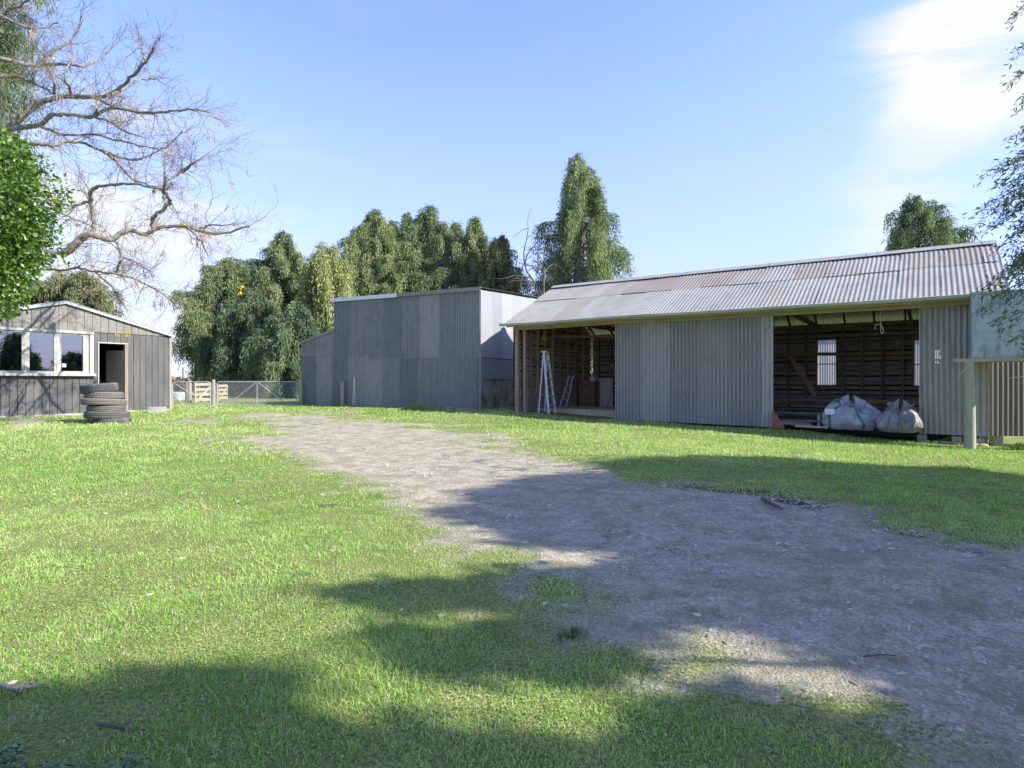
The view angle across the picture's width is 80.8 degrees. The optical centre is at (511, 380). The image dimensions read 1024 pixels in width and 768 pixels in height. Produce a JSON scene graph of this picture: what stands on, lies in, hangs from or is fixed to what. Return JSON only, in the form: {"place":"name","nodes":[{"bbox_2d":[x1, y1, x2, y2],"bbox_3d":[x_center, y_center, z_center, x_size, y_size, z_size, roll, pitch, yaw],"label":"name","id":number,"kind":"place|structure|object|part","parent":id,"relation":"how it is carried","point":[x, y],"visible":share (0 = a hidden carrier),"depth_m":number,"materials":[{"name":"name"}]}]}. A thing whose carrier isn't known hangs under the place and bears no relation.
{"place":"outdoors","nodes":[
{"label":"outdoors","id":0,"kind":"place"},
{"bbox_2d":[0,391,1023,767],"bbox_3d":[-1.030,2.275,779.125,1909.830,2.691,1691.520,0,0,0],"label":"ground","id":1,"kind":"structure","parent":0,"point":[498,617],"depth_m":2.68,"materials":[{"name":"green plant"}]},
{"bbox_2d":[0,682,42,692],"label":"stick","id":2,"kind":"object","parent":1,"relation":"on","point":[10,687],"visible":1,"depth_m":2.16,"materials":[{"name":"grey wood"}]},
{"bbox_2d":[0,0,63,306],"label":"cypress tree","id":3,"kind":"object","parent":1,"relation":"on","point":[7,33],"visible":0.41,"depth_m":23.56,"materials":[{"name":"green plant"}]},
{"bbox_2d":[0,118,81,330],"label":"evergreen shrub","id":4,"kind":"object","parent":1,"relation":"on","point":[15,256],"visible":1,"depth_m":8.20,"materials":[{"name":"green plant"}]},
{"bbox_2d":[0,739,149,767],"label":"ground ivy","id":5,"kind":"object","parent":1,"relation":"on","point":[57,762],"visible":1,"depth_m":1.74,"materials":[{"name":"green plant"}]},
{"bbox_2d":[0,300,174,417],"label":"board hut","id":6,"kind":"object","parent":1,"relation":"on","point":[54,356],"visible":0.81,"depth_m":16.46,"materials":[{"name":"wood"}]},
{"bbox_2d":[0,326,95,375],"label":"window","id":7,"kind":"structure","parent":6,"relation":"in","point":[23,351],"depth_m":15.95,"materials":[{"name":"white paint"}]},
{"bbox_2d":[106,350,123,398],"bbox_3d":[-11.705,0.000,17.733,0.755,1.750,0.032,0,0,23],"label":"door","id":8,"kind":"structure","parent":6,"relation":"in","point":[114,358],"depth_m":17.70,"materials":[{"name":"grey wood"}]},
{"bbox_2d":[15,268,172,353],"bbox_3d":[-19.950,-1.905,26.931,7.941,6.261,6.817,0,0,0],"label":"cypress tree","id":9,"kind":"object","parent":1,"relation":"on","point":[64,285],"visible":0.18,"depth_m":26.18,"materials":[{"name":"green plant"}]},
{"bbox_2d":[91,417,131,423],"bbox_3d":[-9.441,0.977,14.200,0.800,0.170,0.800,-1,0,0],"label":"tyre","id":10,"kind":"object","parent":1,"relation":"on","point":[118,420],"visible":0.56,"depth_m":13.90,"materials":[{"name":"rubber"}]},
{"bbox_2d":[83,411,130,418],"bbox_3d":[-9.562,0.819,14.218,0.930,0.180,0.930,1,-2,16],"label":"tyre","id":11,"kind":"object","parent":10,"relation":"on","point":[104,415],"visible":0.92,"depth_m":13.85,"materials":[{"name":"rubber"}]},
{"bbox_2d":[86,405,125,411],"bbox_3d":[-9.562,0.662,14.185,0.780,0.170,0.780,1,2,31],"label":"tyre","id":12,"kind":"object","parent":11,"relation":"on","point":[103,408],"visible":0.93,"depth_m":13.90,"materials":[{"name":"rubber"}]},
{"bbox_2d":[80,398,127,404],"bbox_3d":[-9.623,0.516,14.194,0.930,0.155,0.930,4,-4,-43],"label":"tyre","id":13,"kind":"object","parent":12,"relation":"on","point":[92,401],"visible":0.96,"depth_m":13.82,"materials":[{"name":"rubber"}]},
{"bbox_2d":[83,392,123,398],"bbox_3d":[-9.638,0.367,14.220,0.800,0.175,0.800,0,-2,-28],"label":"tyre","id":14,"kind":"object","parent":13,"relation":"on","point":[111,395],"visible":0.87,"depth_m":13.93,"materials":[{"name":"rubber"}]},
{"bbox_2d":[79,382,118,393],"bbox_3d":[-9.729,0.189,14.189,0.780,0.215,0.780,-5,2,-12],"label":"tyre","id":15,"kind":"object","parent":14,"relation":"on","point":[100,387],"visible":0.98,"depth_m":13.88,"materials":[{"name":"rubber"}]},
{"bbox_2d":[95,721,148,731],"bbox_3d":[-1.243,1.110,1.938,0.198,0.014,0.044,0,0,11],"label":"stick","id":16,"kind":"object","parent":1,"relation":"on","point":[112,724],"visible":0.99,"depth_m":1.93,"materials":[{"name":"wood"}]},
{"bbox_2d":[0,0,285,340],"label":"bare tree","id":17,"kind":"object","parent":1,"relation":"on","point":[77,241],"visible":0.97,"depth_m":15.05,"materials":[{"name":"brown plant"}]},
{"bbox_2d":[148,407,165,412],"bbox_3d":[-10.191,0.879,17.300,0.446,0.220,0.251,0,0,-29],"label":"concrete block","id":18,"kind":"object","parent":1,"relation":"on","point":[156,409],"depth_m":17.19,"materials":[{"name":"grey concrete"}]},
{"bbox_2d":[173,392,184,399],"bbox_3d":[-17.222,0.821,30.953,0.740,0.400,0.740,0,0,0],"label":"water trough","id":19,"kind":"object","parent":1,"relation":"on","point":[177,396],"visible":0.41,"depth_m":30.68,"materials":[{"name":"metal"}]},
{"bbox_2d":[182,367,183,391],"bbox_3d":[-18.592,0.201,34.000,0.078,1.851,0.064,0,0,0],"label":"pole","id":20,"kind":"object","parent":1,"relation":"on","point":[182,378],"visible":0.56,"depth_m":33.98,"materials":[{"name":"grey"}]},
{"bbox_2d":[185,383,187,402],"bbox_3d":[-14.619,0.591,27.000,0.114,1.053,0.106,0,0,0],"label":"fence post","id":21,"kind":"object","parent":1,"relation":"on","point":[186,384],"visible":0.51,"depth_m":26.96,"materials":[{"name":"wood"}]},
{"bbox_2d":[187,380,191,402],"bbox_3d":[-14.365,0.566,26.800,0.187,1.105,0.180,0,0,0],"label":"fence post","id":22,"kind":"object","parent":1,"relation":"on","point":[189,395],"visible":0.59,"depth_m":26.74,"materials":[{"name":"wood"}]},
{"bbox_2d":[172,382,210,405],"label":"farm gate","id":23,"kind":"structure","parent":1,"relation":"on","point":[194,396],"depth_m":22.59,"materials":[{"name":"silver metal"}]},
{"bbox_2d":[172,376,218,391],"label":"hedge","id":24,"kind":"object","parent":1,"relation":"on","point":[177,379],"visible":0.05,"depth_m":74.37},
{"bbox_2d":[194,383,209,402],"bbox_3d":[-13.332,0.534,25.997,0.085,0.878,1.207,0,0,6],"label":"wooden pallet","id":25,"kind":"object","parent":1,"relation":"on","point":[201,394],"visible":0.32,"depth_m":25.88,"materials":[{"name":"beige wood"}]},
{"bbox_2d":[211,380,215,405],"bbox_3d":[-11.520,0.531,23.200,0.165,1.104,0.159,0,0,0],"label":"fence post","id":26,"kind":"object","parent":1,"relation":"on","point":[213,393],"visible":0.79,"depth_m":23.14,"materials":[{"name":"wood"}]},
{"bbox_2d":[169,257,267,394],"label":"cypress tree","id":27,"kind":"object","parent":1,"relation":"on","point":[195,339],"visible":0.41,"depth_m":42.12,"materials":[{"name":"green plant"}]},
{"bbox_2d":[218,384,227,400],"bbox_3d":[-13.095,0.543,27.257,0.085,0.719,1.533,0,0,-12],"label":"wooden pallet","id":28,"kind":"object","parent":1,"relation":"on","point":[223,393],"visible":0.74,"depth_m":27.28,"materials":[{"name":"beige wood"}]},
{"bbox_2d":[202,289,281,396],"bbox_3d":[-17.123,-2.391,40.258,6.293,7.368,7.726,0,0,-32],"label":"cypress tree","id":29,"kind":"object","parent":1,"relation":"on","point":[247,314],"visible":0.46,"depth_m":38.75,"materials":[{"name":"green plant"}]},
{"bbox_2d":[216,381,296,404],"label":"farm gate","id":30,"kind":"structure","parent":1,"relation":"on","point":[217,393],"depth_m":23.59,"materials":[{"name":"silver metal"}]},
{"bbox_2d":[206,229,309,387],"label":"cypress tree","id":31,"kind":"object","parent":1,"relation":"on","point":[283,261],"visible":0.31,"depth_m":44.88,"materials":[{"name":"green plant"}]},
{"bbox_2d":[238,300,325,398],"bbox_3d":[-12.963,-1.798,35.974,5.179,6.119,6.312,0,0,11],"label":"cypress tree","id":32,"kind":"object","parent":1,"relation":"on","point":[277,357],"visible":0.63,"depth_m":34.81,"materials":[{"name":"green plant"}]},
{"bbox_2d":[299,379,302,404],"bbox_3d":[-8.328,0.519,23.700,0.155,1.124,0.148,0,0,0],"label":"fence post","id":33,"kind":"object","parent":1,"relation":"on","point":[300,390],"visible":0.8,"depth_m":23.64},
{"bbox_2d":[291,241,356,370],"bbox_3d":[-11.566,-3.696,38.045,5.216,9.976,5.134,0,0,-25],"label":"cypress tree","id":34,"kind":"object","parent":1,"relation":"on","point":[324,281],"visible":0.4,"depth_m":37.16,"materials":[{"name":"green plant"}]},
{"bbox_2d":[316,504,341,507],"bbox_3d":[-1.646,1.117,5.364,0.302,0.018,0.154,0,0,0],"label":"stick","id":35,"kind":"object","parent":1,"relation":"on","point":[319,505],"visible":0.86,"depth_m":5.36,"materials":[{"name":"wood"}]},
{"bbox_2d":[341,382,344,405],"bbox_3d":[-6.402,0.571,22.750,0.130,1.020,0.130,0,0,0],"label":"fence post","id":36,"kind":"object","parent":1,"relation":"on","point":[343,393],"visible":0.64,"depth_m":22.68,"materials":[{"name":"grey wood"}]},
{"bbox_2d":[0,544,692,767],"bbox_3d":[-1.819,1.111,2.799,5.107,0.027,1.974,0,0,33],"label":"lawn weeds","id":37,"kind":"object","parent":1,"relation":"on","point":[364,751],"visible":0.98,"depth_m":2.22,"materials":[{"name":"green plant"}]},
{"bbox_2d":[338,237,371,296],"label":"cypress tree","id":38,"kind":"object","parent":1,"relation":"on","point":[351,253],"visible":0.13,"depth_m":43.53,"materials":[{"name":"green plant"}]},
{"bbox_2d":[361,220,406,255],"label":"cypress tree","id":39,"kind":"object","parent":1,"relation":"on","point":[398,232],"visible":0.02,"depth_m":49.73,"materials":[{"name":"green plant"}]},
{"bbox_2d":[335,208,442,295],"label":"cypress tree","id":40,"kind":"object","parent":1,"relation":"on","point":[386,261],"visible":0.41,"depth_m":44.76,"materials":[{"name":"green plant"}]},
{"bbox_2d":[400,212,412,242],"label":"cypress tree","id":41,"kind":"object","parent":1,"relation":"on","point":[405,218],"visible":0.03,"depth_m":51.52,"materials":[{"name":"green plant"}]},
{"bbox_2d":[391,402,438,408],"bbox_3d":[-3.159,0.915,20.706,2.443,0.339,0.365,0,0,0],"label":"weed clump","id":42,"kind":"object","parent":1,"relation":"on","point":[418,405],"visible":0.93,"depth_m":20.68,"materials":[{"name":"green plant"}]},
{"bbox_2d":[298,287,538,409],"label":"corrugated barn","id":43,"kind":"structure","parent":1,"relation":"on","point":[443,348],"depth_m":21.77,"materials":[{"name":"grey metal"}]},
{"bbox_2d":[383,203,469,292],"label":"cypress tree","id":44,"kind":"object","parent":1,"relation":"on","point":[427,234],"visible":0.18,"depth_m":46.88,"materials":[{"name":"green plant"}]},
{"bbox_2d":[437,221,466,261],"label":"cypress tree","id":45,"kind":"object","parent":1,"relation":"on","point":[456,229],"depth_m":49.60,"materials":[{"name":"green plant"}]},
{"bbox_2d":[418,215,489,290],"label":"cypress tree","id":46,"kind":"object","parent":1,"relation":"on","point":[473,249],"visible":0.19,"depth_m":45.17,"materials":[{"name":"green plant"}]},
{"bbox_2d":[464,236,529,293],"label":"cypress tree","id":47,"kind":"object","parent":1,"relation":"on","point":[495,257],"visible":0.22,"depth_m":42.45,"materials":[{"name":"green plant"}]},
{"bbox_2d":[485,232,530,294],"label":"cypress tree","id":48,"kind":"object","parent":1,"relation":"on","point":[506,247],"visible":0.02,"depth_m":43.94,"materials":[{"name":"green plant"}]},
{"bbox_2d":[1,432,1022,767],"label":"fallen leaves","id":49,"kind":"object","parent":1,"relation":"on","point":[653,548],"visible":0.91,"depth_m":4.12,"materials":[{"name":"brown plant"}]},
{"bbox_2d":[6,410,1023,767],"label":"gravel drive","id":50,"kind":"structure","parent":1,"relation":"on","point":[762,592],"depth_m":3.38,"materials":[{"name":"grey gravel"}]},
{"bbox_2d":[761,497,782,509],"bbox_3d":[2.343,1.119,5.434,0.038,0.045,0.488,0,0,5],"label":"stick","id":51,"kind":"object","parent":50,"relation":"on","point":[764,499],"visible":1,"depth_m":5.45,"materials":[{"name":"brown wood"}]},
{"bbox_2d":[863,654,895,657],"bbox_3d":[1.483,1.113,2.433,0.140,0.010,0.020,0,0,-6],"label":"stick","id":52,"kind":"object","parent":50,"relation":"on","point":[877,655],"visible":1,"depth_m":2.43,"materials":[{"name":"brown wood"}]},
{"bbox_2d":[497,212,567,296],"bbox_3d":[1.677,-4.490,36.130,4.235,11.553,7.218,0,0,12],"label":"dead tree","id":53,"kind":"object","parent":1,"relation":"on","point":[543,270],"visible":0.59,"depth_m":36.06,"materials":[{"name":"brown plant"}]},
{"bbox_2d":[538,351,556,413],"bbox_3d":[1.110,0.066,18.965,0.415,1.955,0.550,0,0,28],"label":"stepladder","id":54,"kind":"object","parent":1,"relation":"on","point":[546,360],"visible":0.98,"depth_m":18.85,"materials":[{"name":"metal"}]},
{"bbox_2d":[555,625,588,639],"bbox_3d":[0.259,1.137,2.619,0.146,0.154,0.096,0,0,0],"label":"weed clump","id":55,"kind":"object","parent":1,"relation":"on","point":[576,630],"visible":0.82,"depth_m":2.61,"materials":[{"name":"green plant"}]},
{"bbox_2d":[522,153,637,375],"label":"cypress tree","id":56,"kind":"object","parent":1,"relation":"on","point":[572,224],"visible":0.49,"depth_m":40.92,"materials":[{"name":"green plant"}]},
{"bbox_2d":[459,643,711,767],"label":"clover","id":57,"kind":"object","parent":1,"relation":"on","point":[608,698],"visible":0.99,"depth_m":1.95,"materials":[{"name":"green plant"}]},
{"bbox_2d":[188,413,1023,767],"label":"gravel stones","id":58,"kind":"object","parent":1,"relation":"on","point":[736,545],"visible":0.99,"depth_m":3.86,"materials":[{"name":"grey gravel"}]},
{"bbox_2d":[499,240,1023,445],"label":"farm shed","id":59,"kind":"structure","parent":1,"relation":"on","point":[738,346],"depth_m":16.07,"materials":[{"name":"metal"}]},
{"bbox_2d":[541,329,546,341],"bbox_3d":[1.099,-1.503,20.394,0.112,0.420,0.306,0,0,35],"label":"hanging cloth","id":60,"kind":"object","parent":59,"relation":"hanging from","point":[543,337],"visible":1,"depth_m":20.36,"materials":[{"name":"fabric"}]},
{"bbox_2d":[558,375,573,406],"bbox_3d":[1.833,0.384,20.611,0.540,1.113,0.560,0,0,-27],"label":"sack trolley","id":61,"kind":"object","parent":59,"relation":"on","point":[561,403],"visible":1,"depth_m":20.57,"materials":[{"name":"metal"}]},
{"bbox_2d":[578,381,599,405],"bbox_3d":[2.782,0.479,21.473,0.648,0.882,0.562,0,0,35],"label":"cabinet","id":62,"kind":"object","parent":59,"relation":"on","point":[589,393],"visible":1,"depth_m":21.28,"materials":[{"name":"brown wood"}]},
{"bbox_3d":[2.513,0.469,21.340,0.274,0.742,0.040,0,0,35],"label":"door","id":63,"kind":"part","parent":62,"relation":"part of","materials":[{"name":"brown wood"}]},
{"bbox_3d":[2.758,0.469,21.178,0.274,0.742,0.040,0,0,35],"label":"door","id":64,"kind":"part","parent":62,"relation":"part of","materials":[{"name":"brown wood"}]},
{"bbox_2d":[589,374,596,380],"bbox_3d":[2.867,-0.096,21.366,0.250,0.268,0.250,0,0,-10],"label":"kettle","id":65,"kind":"object","parent":62,"relation":"on","point":[592,378],"visible":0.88,"depth_m":21.29,"materials":[{"name":"metal"}]},
{"bbox_2d":[597,378,612,405],"bbox_3d":[3.305,0.425,21.325,0.592,0.986,0.050,0,0,35],"label":"white board","id":66,"kind":"object","parent":59,"relation":"on","point":[605,387],"visible":0.79,"depth_m":21.30,"materials":[{"name":"paint"}]},
{"bbox_2d":[607,364,614,407],"bbox_3d":[3.199,0.211,19.096,0.324,1.423,0.301,0,0,35],"label":"tripod","id":67,"kind":"object","parent":59,"relation":"on","point":[612,365],"visible":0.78,"depth_m":19.07,"materials":[{"name":"grey metal"}]},
{"bbox_2d":[774,411,822,425],"bbox_3d":[7.402,1.019,15.600,1.300,0.390,0.240,0,0,32],"label":"bench","id":68,"kind":"object","parent":59,"relation":"on","point":[818,416],"visible":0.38,"depth_m":15.37,"materials":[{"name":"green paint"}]},
{"bbox_2d":[779,416,821,419],"bbox_3d":[9.902,1.153,17.544,3.900,0.060,0.200,0,0,35],"label":"plank","id":69,"kind":"object","parent":59,"relation":"on","point":[809,418],"visible":0.21,"depth_m":18.25,"materials":[{"name":"grey wood"}]},
{"bbox_2d":[791,414,821,416],"bbox_3d":[10.129,1.061,17.605,3.600,0.060,0.200,0,0,35],"label":"plank","id":70,"kind":"object","parent":69,"relation":"on","point":[804,415],"visible":0.21,"depth_m":18.32,"materials":[{"name":"wood"}]},
{"bbox_2d":[774,410,882,412],"bbox_3d":[9.848,0.968,18.002,3.900,0.060,0.200,0,0,35],"label":"plank","id":71,"kind":"object","parent":70,"relation":"on","point":[799,411],"depth_m":18.61,"materials":[{"name":"brown wood"}]},
{"bbox_2d":[779,407,918,411],"bbox_3d":[9.787,0.876,17.632,3.600,0.060,0.200,0,0,34],"label":"plank","id":72,"kind":"object","parent":71,"relation":"on","point":[787,408],"visible":0.36,"depth_m":18.18,"materials":[{"name":"brown wood"}]},
{"bbox_2d":[791,404,918,409],"bbox_3d":[10.243,0.783,17.510,3.900,0.060,0.200,0,0,35],"label":"plank","id":73,"kind":"object","parent":72,"relation":"on","point":[877,407],"visible":0.36,"depth_m":18.09,"materials":[{"name":"brown wood"}]},
{"bbox_2d":[774,401,903,405],"bbox_3d":[9.731,0.691,18.104,3.600,0.060,0.200,0,0,34],"label":"plank","id":74,"kind":"object","parent":73,"relation":"on","point":[806,402],"depth_m":18.38,"materials":[{"name":"wood"}]},
{"bbox_2d":[779,398,918,402],"bbox_3d":[9.904,0.598,17.525,3.900,0.060,0.200,0,0,35],"label":"plank","id":75,"kind":"object","parent":74,"relation":"on","point":[892,401],"visible":0.64,"depth_m":17.74,"materials":[{"name":"wood"}]},
{"bbox_2d":[780,419,821,421],"bbox_3d":[7.569,1.040,15.400,1.300,0.050,0.120,0,0,32],"label":"board","id":76,"kind":"object","parent":59,"relation":"on","point":[799,420],"visible":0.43,"depth_m":15.42,"materials":[{"name":"grey wood"}]},
{"bbox_2d":[816,338,837,385],"bbox_3d":[9.880,-0.556,18.872,0.601,1.494,0.160,0,0,35],"label":"window frame","id":77,"kind":"structure","parent":59,"relation":"in","point":[836,339],"depth_m":18.81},
{"bbox_2d":[822,395,881,430],"bbox_3d":[7.847,0.727,13.879,1.263,0.803,1.085,0,0,35],"label":"bulk bag","id":78,"kind":"object","parent":59,"relation":"on","point":[845,413],"visible":0.94,"depth_m":13.61,"materials":[{"name":"white fabric"}]},
{"bbox_2d":[875,310,883,333],"bbox_3d":[8.443,-1.329,13.825,0.191,0.542,0.041,0,0,35],"label":"rope","id":79,"kind":"object","parent":59,"relation":"hanging from","point":[880,325],"visible":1,"depth_m":13.80,"materials":[{"name":"white fabric"}]},
{"bbox_2d":[876,398,922,432],"bbox_3d":[8.430,0.756,13.091,0.868,0.740,0.840,0,0,35],"label":"bulk bag","id":80,"kind":"object","parent":59,"relation":"on","point":[894,417],"visible":1,"depth_m":12.85,"materials":[{"name":"white fabric"}]},
{"bbox_2d":[912,339,940,386],"bbox_3d":[12.041,-0.504,17.380,0.783,1.407,0.160,0,0,35],"label":"window frame","id":81,"kind":"structure","parent":59,"relation":"in","point":[913,340],"depth_m":17.54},
{"bbox_2d":[772,411,783,428],"bbox_3d":[6.440,0.956,14.568,0.280,0.420,0.130,0,0,23],"label":"steel guard","id":82,"kind":"object","parent":1,"relation":"on","point":[776,422],"visible":1,"depth_m":14.54,"materials":[{"name":"red metal"}]},
{"bbox_2d":[771,420,811,425],"bbox_3d":[6.772,1.036,14.597,0.900,0.040,0.300,4,8,20],"label":"board","id":83,"kind":"object","parent":1,"relation":"on","point":[795,423],"visible":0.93,"depth_m":14.50,"materials":[{"name":"grey wood"}]},
{"bbox_2d":[795,425,828,427],"bbox_3d":[7.020,1.090,14.100,0.700,0.040,0.100,0,0,40],"label":"board","id":84,"kind":"object","parent":1,"relation":"on","point":[811,426],"visible":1,"depth_m":14.05,"materials":[{"name":"grey wood"}]},
{"bbox_2d":[818,340,940,384],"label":"window","id":85,"kind":"structure","parent":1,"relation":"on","point":[826,374],"depth_m":22.54,"materials":[{"name":"metal"}]},
{"bbox_2d":[882,193,979,250],"bbox_3d":[27.228,-5.515,39.821,8.322,13.816,7.155,0,0,-27],"label":"cypress tree","id":86,"kind":"object","parent":1,"relation":"on","point":[937,230],"visible":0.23,"depth_m":39.10,"materials":[{"name":"green plant"}]},
{"bbox_2d":[932,435,963,441],"bbox_3d":[9.614,1.307,12.955,1.210,0.277,0.234,0,0,0],"label":"weed clump","id":87,"kind":"object","parent":1,"relation":"on","point":[947,438],"visible":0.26,"depth_m":12.93,"materials":[{"name":"green plant"}]},
{"bbox_2d":[954,358,1023,448],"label":"tank stand","id":88,"kind":"object","parent":1,"relation":"on","point":[969,396],"visible":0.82,"depth_m":11.83,"materials":[{"name":"wood"}]},
{"bbox_2d":[969,289,1023,357],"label":"water tank","id":89,"kind":"object","parent":88,"relation":"on","point":[985,341],"visible":0.82,"depth_m":11.66,"materials":[{"name":"metal"}]},
{"bbox_2d":[961,1,1023,352],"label":"willow tree","id":90,"kind":"object","parent":1,"relation":"on","point":[1017,265],"visible":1,"depth_m":6.33,"materials":[{"name":"green plant"}]},
{"bbox_2d":[986,442,1023,449],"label":"weed clump","id":91,"kind":"object","parent":1,"relation":"on","point":[1013,446],"visible":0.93,"depth_m":11.85,"materials":[{"name":"green plant"}]},
{"bbox_2d":[1,0,1023,378],"label":"sky","id":92,"kind":"structure","parent":0,"point":[718,134],"materials":[{"name":"blue"}]}
]}

